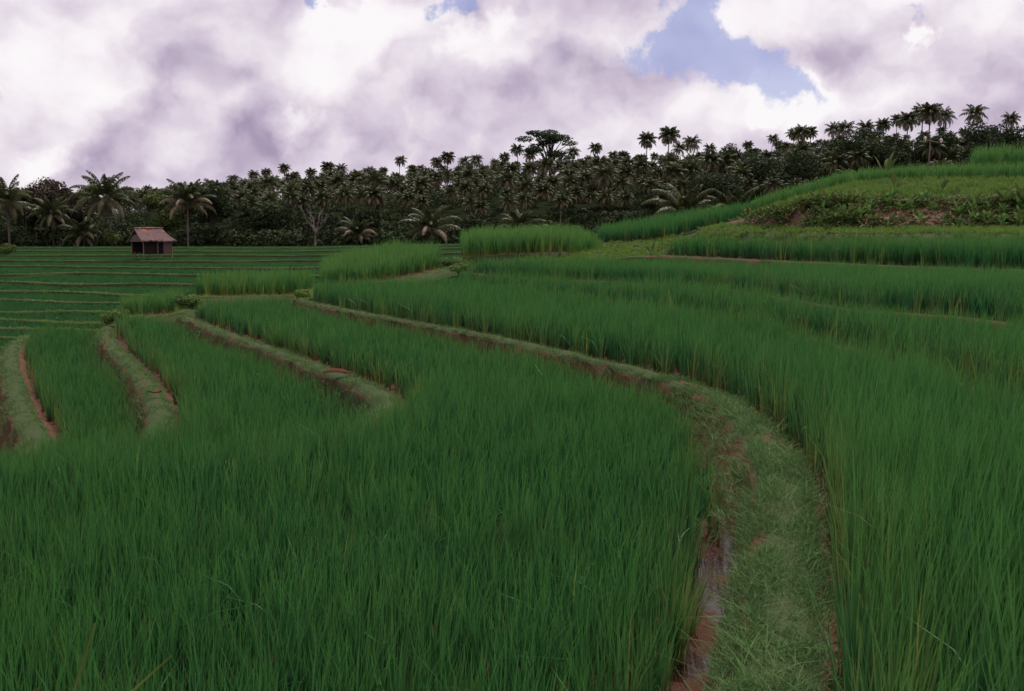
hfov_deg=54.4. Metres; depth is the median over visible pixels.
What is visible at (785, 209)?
pale weed
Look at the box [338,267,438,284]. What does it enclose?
terrace ground
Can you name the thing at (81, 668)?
grass stalk
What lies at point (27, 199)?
coconut palm
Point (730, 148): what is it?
broadleaf tree
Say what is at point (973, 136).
broadleaf tree
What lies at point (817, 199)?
pale weed
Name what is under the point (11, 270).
rice stand
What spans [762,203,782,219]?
pale weed
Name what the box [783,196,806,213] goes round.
pale weed
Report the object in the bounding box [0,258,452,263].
valley bund
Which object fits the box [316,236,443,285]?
rice stand
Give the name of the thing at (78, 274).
valley bund
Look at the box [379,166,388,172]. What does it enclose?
coconut palm
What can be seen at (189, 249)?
rice stand
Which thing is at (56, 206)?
coconut palm
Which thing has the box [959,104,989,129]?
coconut palm
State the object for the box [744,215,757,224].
pale weed
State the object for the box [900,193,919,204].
pale weed
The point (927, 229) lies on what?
grass
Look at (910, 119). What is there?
coconut palm
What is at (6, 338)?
valley bund
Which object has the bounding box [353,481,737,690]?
water
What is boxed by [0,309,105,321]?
rice stand
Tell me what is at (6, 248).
bush
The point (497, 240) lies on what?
rice stand
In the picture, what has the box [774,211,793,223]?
pale weed
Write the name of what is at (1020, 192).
pale weed
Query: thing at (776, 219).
pale weed
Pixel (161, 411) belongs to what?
grass path
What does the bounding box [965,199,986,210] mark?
broadleaf weed
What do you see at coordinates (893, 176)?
banana shoot
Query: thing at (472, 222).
broadleaf tree
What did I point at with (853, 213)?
pale weed
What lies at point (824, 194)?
pale weed
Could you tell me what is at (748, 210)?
pale weed
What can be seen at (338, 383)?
grass path
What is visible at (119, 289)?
rice stand
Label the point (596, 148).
coconut palm
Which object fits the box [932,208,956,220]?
pale weed
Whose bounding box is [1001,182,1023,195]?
pale weed
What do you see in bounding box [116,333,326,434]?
paddy ground
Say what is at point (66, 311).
valley bund
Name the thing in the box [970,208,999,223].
pale weed
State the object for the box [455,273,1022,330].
earth bund
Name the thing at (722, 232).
grass
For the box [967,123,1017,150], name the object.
broadleaf tree
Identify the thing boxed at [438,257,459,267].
bush
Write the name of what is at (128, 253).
rice stand
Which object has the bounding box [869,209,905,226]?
pale weed
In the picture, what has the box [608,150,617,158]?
coconut palm
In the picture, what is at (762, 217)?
pale weed
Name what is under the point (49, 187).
broadleaf tree
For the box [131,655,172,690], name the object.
grass stalk
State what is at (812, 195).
pale weed
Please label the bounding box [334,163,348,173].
coconut palm
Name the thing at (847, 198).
pale weed
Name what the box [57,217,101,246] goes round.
young palm
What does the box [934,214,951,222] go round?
broadleaf weed
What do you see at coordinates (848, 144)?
broadleaf tree
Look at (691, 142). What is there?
coconut palm
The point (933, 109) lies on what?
coconut palm
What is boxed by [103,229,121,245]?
bush
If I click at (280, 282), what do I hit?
rice stand
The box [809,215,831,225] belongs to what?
pale weed
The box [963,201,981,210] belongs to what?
broadleaf weed
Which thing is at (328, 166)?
coconut palm
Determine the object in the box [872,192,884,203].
broadleaf weed
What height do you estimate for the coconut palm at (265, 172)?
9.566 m
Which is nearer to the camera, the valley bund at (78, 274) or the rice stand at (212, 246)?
the valley bund at (78, 274)
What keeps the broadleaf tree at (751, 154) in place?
on the hills
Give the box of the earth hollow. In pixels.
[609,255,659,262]
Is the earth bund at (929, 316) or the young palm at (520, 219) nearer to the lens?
the earth bund at (929, 316)
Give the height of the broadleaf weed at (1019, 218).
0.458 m
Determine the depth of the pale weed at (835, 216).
38.81 m
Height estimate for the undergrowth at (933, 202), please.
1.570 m
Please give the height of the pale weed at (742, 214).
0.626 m
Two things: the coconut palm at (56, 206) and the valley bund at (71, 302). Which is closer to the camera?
the valley bund at (71, 302)
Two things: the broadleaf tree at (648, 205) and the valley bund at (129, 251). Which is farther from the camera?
the broadleaf tree at (648, 205)
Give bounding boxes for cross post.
[923,136,942,168]
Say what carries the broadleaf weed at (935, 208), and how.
on the red earth bank at (795, 218)
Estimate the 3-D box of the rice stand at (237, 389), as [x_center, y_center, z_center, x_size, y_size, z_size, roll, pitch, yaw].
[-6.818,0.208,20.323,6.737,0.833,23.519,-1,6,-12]
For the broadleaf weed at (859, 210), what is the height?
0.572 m
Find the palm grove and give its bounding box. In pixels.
[0,126,1023,215]
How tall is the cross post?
2.714 m
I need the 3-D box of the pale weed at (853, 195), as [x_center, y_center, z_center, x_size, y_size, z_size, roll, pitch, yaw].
[13.550,-5.855,39.763,1.275,0.765,1.378,4,7,31]
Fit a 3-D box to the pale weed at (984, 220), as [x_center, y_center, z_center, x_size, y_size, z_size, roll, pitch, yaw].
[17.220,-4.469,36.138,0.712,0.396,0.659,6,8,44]
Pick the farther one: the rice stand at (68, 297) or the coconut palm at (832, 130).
the coconut palm at (832, 130)
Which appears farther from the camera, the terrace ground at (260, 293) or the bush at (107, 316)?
the terrace ground at (260, 293)
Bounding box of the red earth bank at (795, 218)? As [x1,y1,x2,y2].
[728,199,1017,228]
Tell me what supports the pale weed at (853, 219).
on the red earth bank at (795, 218)
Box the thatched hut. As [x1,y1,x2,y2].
[127,227,176,257]
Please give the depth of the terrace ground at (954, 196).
41.22 m
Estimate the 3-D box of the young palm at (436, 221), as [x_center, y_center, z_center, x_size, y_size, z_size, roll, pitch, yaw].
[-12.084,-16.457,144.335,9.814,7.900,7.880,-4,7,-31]
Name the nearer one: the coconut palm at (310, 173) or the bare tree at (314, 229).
the bare tree at (314, 229)
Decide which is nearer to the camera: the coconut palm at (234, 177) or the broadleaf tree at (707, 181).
the broadleaf tree at (707, 181)
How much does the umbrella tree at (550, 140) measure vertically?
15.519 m
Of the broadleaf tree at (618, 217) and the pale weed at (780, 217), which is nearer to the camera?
the pale weed at (780, 217)
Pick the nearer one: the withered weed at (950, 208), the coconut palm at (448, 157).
the withered weed at (950, 208)
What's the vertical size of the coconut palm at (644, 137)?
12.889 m
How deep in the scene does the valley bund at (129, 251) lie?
120.11 m
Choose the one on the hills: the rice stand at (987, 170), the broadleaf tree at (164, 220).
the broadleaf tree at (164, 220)
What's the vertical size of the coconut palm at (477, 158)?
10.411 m
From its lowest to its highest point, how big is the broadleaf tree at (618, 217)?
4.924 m
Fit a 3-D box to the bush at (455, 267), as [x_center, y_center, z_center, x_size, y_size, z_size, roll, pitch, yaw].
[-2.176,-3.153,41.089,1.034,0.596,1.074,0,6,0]
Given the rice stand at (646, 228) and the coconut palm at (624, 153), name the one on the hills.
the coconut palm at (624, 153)
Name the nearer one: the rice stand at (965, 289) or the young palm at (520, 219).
the rice stand at (965, 289)
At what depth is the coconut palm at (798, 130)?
239.65 m
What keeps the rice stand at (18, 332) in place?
on the valley terrace ground
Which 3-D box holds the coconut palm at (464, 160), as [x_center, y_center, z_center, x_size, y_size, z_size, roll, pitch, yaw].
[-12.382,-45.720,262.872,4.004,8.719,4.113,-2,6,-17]
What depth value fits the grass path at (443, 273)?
41.52 m
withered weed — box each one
[906,214,935,223]
[938,198,958,209]
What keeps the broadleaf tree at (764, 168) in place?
on the hills
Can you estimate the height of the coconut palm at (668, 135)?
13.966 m
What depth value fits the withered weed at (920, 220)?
37.22 m
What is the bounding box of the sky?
[0,0,1023,213]
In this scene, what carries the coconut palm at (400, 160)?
on the hills
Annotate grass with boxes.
[0,244,460,348]
[660,230,695,251]
[695,221,1023,233]
[695,225,1023,248]
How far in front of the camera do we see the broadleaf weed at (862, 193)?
39.89 m
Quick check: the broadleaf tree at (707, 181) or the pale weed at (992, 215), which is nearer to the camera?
the pale weed at (992, 215)
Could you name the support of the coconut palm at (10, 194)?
on the hills
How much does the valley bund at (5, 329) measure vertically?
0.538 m
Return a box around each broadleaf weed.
[811,200,824,211]
[829,201,847,211]
[852,205,873,214]
[856,189,872,199]
[862,197,876,207]
[864,202,877,213]
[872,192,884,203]
[877,187,898,197]
[877,195,899,206]
[889,201,908,209]
[901,196,922,204]
[905,209,935,222]
[916,187,934,199]
[927,205,940,211]
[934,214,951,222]
[937,190,960,200]
[951,214,966,224]
[952,199,973,215]
[961,210,985,221]
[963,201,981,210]
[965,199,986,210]
[994,202,1010,213]
[994,214,1012,225]
[1004,194,1023,209]
[1006,215,1023,225]
[1008,204,1023,213]
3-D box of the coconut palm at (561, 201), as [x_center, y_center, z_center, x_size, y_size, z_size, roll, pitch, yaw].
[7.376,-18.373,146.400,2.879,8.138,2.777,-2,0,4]
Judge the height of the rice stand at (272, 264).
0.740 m
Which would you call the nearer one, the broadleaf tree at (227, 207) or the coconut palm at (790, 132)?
the broadleaf tree at (227, 207)
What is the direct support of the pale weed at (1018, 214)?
on the red earth bank at (795, 218)
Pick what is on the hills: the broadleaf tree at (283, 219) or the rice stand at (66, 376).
the broadleaf tree at (283, 219)
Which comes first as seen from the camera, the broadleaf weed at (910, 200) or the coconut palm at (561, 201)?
the broadleaf weed at (910, 200)
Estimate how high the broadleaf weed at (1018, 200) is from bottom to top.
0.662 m
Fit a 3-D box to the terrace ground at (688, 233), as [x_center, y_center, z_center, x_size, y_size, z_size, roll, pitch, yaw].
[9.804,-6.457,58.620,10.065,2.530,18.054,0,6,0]
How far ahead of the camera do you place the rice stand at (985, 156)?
51.99 m
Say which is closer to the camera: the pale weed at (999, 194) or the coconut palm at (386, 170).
the pale weed at (999, 194)
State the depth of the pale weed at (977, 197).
37.83 m
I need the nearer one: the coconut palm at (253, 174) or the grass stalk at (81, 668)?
the grass stalk at (81, 668)
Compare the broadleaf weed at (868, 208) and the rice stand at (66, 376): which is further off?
the broadleaf weed at (868, 208)
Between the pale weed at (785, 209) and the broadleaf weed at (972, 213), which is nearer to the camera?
the broadleaf weed at (972, 213)
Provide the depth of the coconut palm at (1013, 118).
255.73 m
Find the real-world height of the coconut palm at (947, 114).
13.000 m
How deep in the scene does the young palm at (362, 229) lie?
143.49 m
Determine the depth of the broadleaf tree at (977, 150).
164.06 m
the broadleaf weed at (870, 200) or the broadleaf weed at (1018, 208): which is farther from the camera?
the broadleaf weed at (870, 200)
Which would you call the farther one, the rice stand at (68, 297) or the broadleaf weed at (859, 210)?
the rice stand at (68, 297)
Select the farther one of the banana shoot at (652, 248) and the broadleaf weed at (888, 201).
the banana shoot at (652, 248)
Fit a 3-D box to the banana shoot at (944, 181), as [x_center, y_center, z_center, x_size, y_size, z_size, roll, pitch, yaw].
[17.201,-6.424,39.926,1.222,0.977,0.981,-2,6,-20]
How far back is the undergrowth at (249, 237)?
147.80 m
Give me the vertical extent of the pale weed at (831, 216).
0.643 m
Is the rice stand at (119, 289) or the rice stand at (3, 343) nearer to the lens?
the rice stand at (3, 343)
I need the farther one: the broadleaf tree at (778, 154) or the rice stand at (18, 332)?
the broadleaf tree at (778, 154)
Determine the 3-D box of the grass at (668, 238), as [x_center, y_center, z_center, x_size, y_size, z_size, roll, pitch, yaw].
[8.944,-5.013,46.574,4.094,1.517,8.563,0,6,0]
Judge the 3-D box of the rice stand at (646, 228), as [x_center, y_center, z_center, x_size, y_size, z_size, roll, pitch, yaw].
[9.691,-7.391,58.535,10.123,2.731,17.751,0,6,0]
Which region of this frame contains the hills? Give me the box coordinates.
[0,159,916,246]
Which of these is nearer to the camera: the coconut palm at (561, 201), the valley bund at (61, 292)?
the valley bund at (61, 292)
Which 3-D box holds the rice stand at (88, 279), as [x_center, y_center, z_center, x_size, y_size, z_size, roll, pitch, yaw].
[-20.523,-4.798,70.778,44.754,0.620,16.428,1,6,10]
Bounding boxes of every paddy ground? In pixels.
[10,318,694,690]
[23,348,92,443]
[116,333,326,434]
[332,304,997,690]
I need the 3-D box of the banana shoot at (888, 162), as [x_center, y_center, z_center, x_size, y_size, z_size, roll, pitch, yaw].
[18.078,-8.672,48.152,2.008,1.605,1.611,-3,7,-27]
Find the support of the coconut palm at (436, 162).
on the hills
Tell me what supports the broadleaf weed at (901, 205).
on the red earth bank at (795, 218)
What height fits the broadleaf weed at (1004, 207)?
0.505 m
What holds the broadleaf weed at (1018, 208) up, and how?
on the red earth bank at (795, 218)
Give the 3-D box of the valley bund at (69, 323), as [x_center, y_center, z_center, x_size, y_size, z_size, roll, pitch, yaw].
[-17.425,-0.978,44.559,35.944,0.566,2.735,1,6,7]
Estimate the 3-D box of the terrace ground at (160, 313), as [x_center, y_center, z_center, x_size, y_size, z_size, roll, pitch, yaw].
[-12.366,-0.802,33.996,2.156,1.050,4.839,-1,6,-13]
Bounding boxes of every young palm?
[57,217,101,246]
[334,216,376,243]
[397,205,463,244]
[499,209,546,229]
[541,218,579,229]
[641,183,716,218]
[706,186,758,210]
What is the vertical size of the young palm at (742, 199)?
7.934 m
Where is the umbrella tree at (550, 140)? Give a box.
[515,129,577,196]
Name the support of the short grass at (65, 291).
on the terrain
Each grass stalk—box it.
[73,623,95,690]
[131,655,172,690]
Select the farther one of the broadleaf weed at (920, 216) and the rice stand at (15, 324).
the rice stand at (15, 324)
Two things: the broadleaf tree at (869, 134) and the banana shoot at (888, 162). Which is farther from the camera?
the broadleaf tree at (869, 134)
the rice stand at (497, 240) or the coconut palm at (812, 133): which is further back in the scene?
the coconut palm at (812, 133)
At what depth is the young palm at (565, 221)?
142.36 m
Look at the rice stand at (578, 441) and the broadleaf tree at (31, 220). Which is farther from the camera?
the broadleaf tree at (31, 220)
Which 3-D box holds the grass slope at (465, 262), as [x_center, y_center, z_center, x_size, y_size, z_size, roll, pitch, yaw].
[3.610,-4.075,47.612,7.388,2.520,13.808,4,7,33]
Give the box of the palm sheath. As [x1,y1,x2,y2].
[323,368,351,372]
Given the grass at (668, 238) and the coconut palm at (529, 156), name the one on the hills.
the coconut palm at (529, 156)
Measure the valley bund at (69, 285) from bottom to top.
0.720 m
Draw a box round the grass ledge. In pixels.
[709,225,1023,233]
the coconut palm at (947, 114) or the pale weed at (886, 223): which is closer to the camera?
the pale weed at (886, 223)
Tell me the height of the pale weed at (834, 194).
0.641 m
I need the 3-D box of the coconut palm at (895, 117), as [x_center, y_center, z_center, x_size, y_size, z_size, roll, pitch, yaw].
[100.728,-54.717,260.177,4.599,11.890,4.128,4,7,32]
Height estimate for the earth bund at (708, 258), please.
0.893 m
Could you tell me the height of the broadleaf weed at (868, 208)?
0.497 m
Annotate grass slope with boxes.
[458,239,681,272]
[662,232,695,254]
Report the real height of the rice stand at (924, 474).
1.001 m
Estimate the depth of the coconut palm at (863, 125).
233.86 m
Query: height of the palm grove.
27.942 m
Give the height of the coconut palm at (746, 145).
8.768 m
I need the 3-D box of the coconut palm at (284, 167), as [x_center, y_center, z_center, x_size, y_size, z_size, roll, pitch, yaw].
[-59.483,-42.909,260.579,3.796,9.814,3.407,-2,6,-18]
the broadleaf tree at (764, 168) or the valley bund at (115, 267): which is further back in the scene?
the broadleaf tree at (764, 168)
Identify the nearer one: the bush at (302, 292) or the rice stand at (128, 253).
the bush at (302, 292)
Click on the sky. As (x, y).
(151, 92)
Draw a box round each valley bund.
[0,252,461,257]
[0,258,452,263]
[0,265,446,270]
[0,272,320,278]
[0,281,316,288]
[0,290,196,297]
[0,299,122,305]
[0,328,95,333]
[1,337,17,340]
[2,319,107,326]
[3,310,108,315]
[13,247,460,253]
[14,245,459,249]
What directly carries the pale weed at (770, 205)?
on the red earth bank at (795, 218)
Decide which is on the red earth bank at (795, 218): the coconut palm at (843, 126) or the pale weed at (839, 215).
the pale weed at (839, 215)
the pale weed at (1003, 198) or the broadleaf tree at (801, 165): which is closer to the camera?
the pale weed at (1003, 198)
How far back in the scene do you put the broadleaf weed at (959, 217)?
36.48 m
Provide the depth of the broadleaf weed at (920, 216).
37.15 m
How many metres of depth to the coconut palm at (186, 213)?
145.55 m
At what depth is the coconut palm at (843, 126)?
240.14 m
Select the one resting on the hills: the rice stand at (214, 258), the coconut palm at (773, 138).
the coconut palm at (773, 138)
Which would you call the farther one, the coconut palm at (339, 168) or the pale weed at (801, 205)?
the coconut palm at (339, 168)
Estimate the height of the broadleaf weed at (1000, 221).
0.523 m
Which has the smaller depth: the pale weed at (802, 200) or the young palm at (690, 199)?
the pale weed at (802, 200)
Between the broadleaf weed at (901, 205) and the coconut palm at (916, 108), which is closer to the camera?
the broadleaf weed at (901, 205)
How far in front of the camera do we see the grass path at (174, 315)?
32.34 m
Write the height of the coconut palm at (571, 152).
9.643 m
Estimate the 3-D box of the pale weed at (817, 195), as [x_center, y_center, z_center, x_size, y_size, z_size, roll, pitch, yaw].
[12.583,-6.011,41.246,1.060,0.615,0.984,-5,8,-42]
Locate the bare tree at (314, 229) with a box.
[298,205,328,245]
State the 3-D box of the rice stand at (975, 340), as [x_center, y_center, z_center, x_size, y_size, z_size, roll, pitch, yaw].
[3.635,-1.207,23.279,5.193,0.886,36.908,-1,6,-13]
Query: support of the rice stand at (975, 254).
on the terrace ground at (822, 261)
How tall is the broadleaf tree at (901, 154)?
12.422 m
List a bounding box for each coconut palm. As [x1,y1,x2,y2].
[0,174,37,243]
[15,196,36,234]
[22,194,76,244]
[67,170,138,246]
[158,178,216,245]
[179,203,194,238]
[226,174,239,181]
[247,170,259,180]
[261,167,271,176]
[277,163,291,179]
[304,167,318,178]
[320,161,335,172]
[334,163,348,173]
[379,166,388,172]
[394,155,407,172]
[406,164,415,170]
[430,156,441,189]
[439,151,455,184]
[457,156,471,165]
[469,154,483,166]
[499,152,510,171]
[509,143,524,170]
[523,153,537,176]
[552,193,570,225]
[566,146,581,159]
[588,142,602,154]
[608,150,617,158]
[613,150,630,163]
[637,131,657,154]
[658,126,680,154]
[670,141,686,158]
[682,134,701,154]
[703,143,716,153]
[742,140,753,151]
[766,134,779,150]
[784,128,800,142]
[791,124,810,141]
[806,126,818,141]
[824,121,844,140]
[835,120,857,139]
[855,119,876,135]
[874,117,891,139]
[889,113,900,134]
[895,110,920,138]
[911,102,928,130]
[916,102,944,133]
[936,106,957,126]
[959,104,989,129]
[1000,111,1020,127]
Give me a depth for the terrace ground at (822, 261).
38.51 m
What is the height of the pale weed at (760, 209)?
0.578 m
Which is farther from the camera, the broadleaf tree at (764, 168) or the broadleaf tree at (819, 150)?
the broadleaf tree at (819, 150)
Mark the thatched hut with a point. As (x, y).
(151, 240)
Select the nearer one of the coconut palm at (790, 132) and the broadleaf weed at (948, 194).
the broadleaf weed at (948, 194)
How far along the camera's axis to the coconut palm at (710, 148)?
252.36 m
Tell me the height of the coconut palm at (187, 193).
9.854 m
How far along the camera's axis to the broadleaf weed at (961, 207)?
37.24 m
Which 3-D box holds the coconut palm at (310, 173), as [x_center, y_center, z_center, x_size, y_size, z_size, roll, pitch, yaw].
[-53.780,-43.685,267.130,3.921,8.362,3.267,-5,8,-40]
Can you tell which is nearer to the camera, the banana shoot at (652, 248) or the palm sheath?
the palm sheath
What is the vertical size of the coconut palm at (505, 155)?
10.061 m
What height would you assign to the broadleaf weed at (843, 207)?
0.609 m
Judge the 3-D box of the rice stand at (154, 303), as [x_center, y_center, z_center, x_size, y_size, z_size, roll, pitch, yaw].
[-12.376,-1.583,34.009,2.446,0.999,4.546,-1,6,-13]
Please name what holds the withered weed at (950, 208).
on the red earth bank at (795, 218)
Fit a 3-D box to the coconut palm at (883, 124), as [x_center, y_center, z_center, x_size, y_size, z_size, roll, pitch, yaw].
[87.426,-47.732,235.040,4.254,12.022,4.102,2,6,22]
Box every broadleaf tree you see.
[4,187,48,232]
[22,176,76,233]
[54,188,95,225]
[140,190,185,231]
[179,180,239,241]
[238,197,281,235]
[260,209,297,234]
[352,206,388,242]
[455,215,489,231]
[587,179,621,208]
[604,210,644,225]
[636,180,665,214]
[685,171,744,205]
[714,143,747,174]
[732,154,788,202]
[742,151,758,160]
[772,149,784,158]
[774,149,829,189]
[805,143,828,174]
[821,132,874,179]
[852,128,887,171]
[859,135,920,171]
[910,130,959,166]
[950,120,1005,166]
[961,143,995,160]
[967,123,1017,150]
[1000,125,1023,152]
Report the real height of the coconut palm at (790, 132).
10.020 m
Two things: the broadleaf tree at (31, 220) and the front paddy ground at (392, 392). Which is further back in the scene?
the broadleaf tree at (31, 220)
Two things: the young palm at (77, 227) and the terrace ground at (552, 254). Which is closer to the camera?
the terrace ground at (552, 254)
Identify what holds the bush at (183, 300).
on the grass path at (174, 315)
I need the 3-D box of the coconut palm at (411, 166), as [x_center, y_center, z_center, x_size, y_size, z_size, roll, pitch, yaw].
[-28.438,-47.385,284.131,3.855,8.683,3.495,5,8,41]
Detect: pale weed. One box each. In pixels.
[735,207,755,218]
[736,207,757,218]
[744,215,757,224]
[747,207,767,218]
[755,211,767,221]
[760,202,781,214]
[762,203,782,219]
[763,209,781,221]
[769,216,788,224]
[771,206,792,219]
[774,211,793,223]
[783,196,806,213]
[787,194,812,208]
[792,202,806,211]
[793,213,816,226]
[800,187,826,201]
[800,193,820,205]
[807,193,829,203]
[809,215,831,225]
[812,189,844,206]
[821,210,847,221]
[822,188,844,200]
[825,190,858,204]
[825,211,845,221]
[829,209,849,221]
[834,190,868,206]
[836,202,866,216]
[837,212,861,226]
[841,209,862,222]
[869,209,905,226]
[879,219,898,226]
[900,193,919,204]
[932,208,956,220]
[957,192,987,205]
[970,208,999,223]
[978,217,993,225]
[986,188,1015,205]
[993,191,1014,204]
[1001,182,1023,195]
[1004,211,1023,223]
[1007,188,1023,202]
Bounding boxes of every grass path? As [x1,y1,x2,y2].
[0,334,57,461]
[8,316,403,496]
[96,326,179,450]
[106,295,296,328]
[290,268,467,305]
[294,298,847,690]
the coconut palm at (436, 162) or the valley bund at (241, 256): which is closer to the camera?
the valley bund at (241, 256)
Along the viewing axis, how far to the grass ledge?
37.82 m
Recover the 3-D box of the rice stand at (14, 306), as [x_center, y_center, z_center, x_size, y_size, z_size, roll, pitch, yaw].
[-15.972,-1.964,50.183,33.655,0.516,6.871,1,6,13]
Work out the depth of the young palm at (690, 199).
141.91 m
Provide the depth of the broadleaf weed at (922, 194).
39.06 m
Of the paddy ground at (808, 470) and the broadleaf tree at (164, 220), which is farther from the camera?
the broadleaf tree at (164, 220)
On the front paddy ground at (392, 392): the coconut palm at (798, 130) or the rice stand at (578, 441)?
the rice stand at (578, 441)
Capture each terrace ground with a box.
[145,308,175,315]
[201,287,311,296]
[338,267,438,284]
[463,250,570,260]
[607,224,716,242]
[670,254,1022,271]
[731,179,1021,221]
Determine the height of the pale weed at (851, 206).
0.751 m
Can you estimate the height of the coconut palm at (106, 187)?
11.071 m
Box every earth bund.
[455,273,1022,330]
[587,303,1021,421]
[659,255,1023,275]
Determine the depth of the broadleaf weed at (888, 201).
38.83 m
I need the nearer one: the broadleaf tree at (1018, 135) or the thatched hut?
the thatched hut
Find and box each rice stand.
[0,249,460,254]
[0,254,462,260]
[0,261,318,266]
[0,266,446,274]
[0,274,453,283]
[0,283,196,294]
[0,292,146,301]
[0,293,735,690]
[0,300,119,311]
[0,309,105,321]
[0,310,365,479]
[0,319,105,329]
[0,320,140,466]
[0,328,97,337]
[0,336,19,346]
[17,243,460,247]
[18,246,460,250]
[116,286,190,315]
[191,263,316,295]
[312,272,1023,690]
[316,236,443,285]
[457,221,604,256]
[457,265,1023,398]
[467,253,1023,321]
[596,199,759,241]
[667,228,1023,269]
[753,159,1023,207]
[969,141,1023,167]
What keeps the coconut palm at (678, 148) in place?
on the hills
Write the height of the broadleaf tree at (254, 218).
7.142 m
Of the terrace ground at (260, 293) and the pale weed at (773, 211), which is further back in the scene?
the pale weed at (773, 211)
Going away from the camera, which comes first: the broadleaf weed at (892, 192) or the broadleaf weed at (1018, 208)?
the broadleaf weed at (1018, 208)
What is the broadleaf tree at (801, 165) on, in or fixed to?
on the hills
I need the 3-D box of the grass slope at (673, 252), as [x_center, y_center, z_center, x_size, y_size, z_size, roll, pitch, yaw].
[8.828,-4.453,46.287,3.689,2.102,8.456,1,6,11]
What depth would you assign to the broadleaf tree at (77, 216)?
145.98 m
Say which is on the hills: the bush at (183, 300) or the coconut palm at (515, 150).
the coconut palm at (515, 150)
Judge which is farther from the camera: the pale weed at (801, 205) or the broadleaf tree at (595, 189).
the broadleaf tree at (595, 189)
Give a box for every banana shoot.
[646,242,654,254]
[858,150,897,172]
[877,170,908,194]
[920,174,957,191]
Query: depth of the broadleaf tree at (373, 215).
145.88 m
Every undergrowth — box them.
[0,163,901,246]
[801,195,1023,228]
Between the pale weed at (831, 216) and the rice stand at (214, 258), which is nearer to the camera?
the pale weed at (831, 216)
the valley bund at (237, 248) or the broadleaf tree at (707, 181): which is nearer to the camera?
the valley bund at (237, 248)
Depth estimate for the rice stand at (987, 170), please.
47.05 m
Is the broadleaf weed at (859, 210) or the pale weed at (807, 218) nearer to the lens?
the broadleaf weed at (859, 210)
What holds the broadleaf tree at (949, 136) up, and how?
on the hills
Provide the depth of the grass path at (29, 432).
18.49 m
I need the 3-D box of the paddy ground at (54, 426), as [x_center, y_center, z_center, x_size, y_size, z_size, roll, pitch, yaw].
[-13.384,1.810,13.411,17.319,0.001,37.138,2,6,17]
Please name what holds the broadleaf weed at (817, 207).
on the red earth bank at (795, 218)
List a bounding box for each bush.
[0,243,17,254]
[99,308,130,323]
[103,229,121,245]
[173,294,202,306]
[294,289,311,298]
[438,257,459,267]
[447,262,470,275]
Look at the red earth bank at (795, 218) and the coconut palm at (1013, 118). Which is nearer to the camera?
the red earth bank at (795, 218)

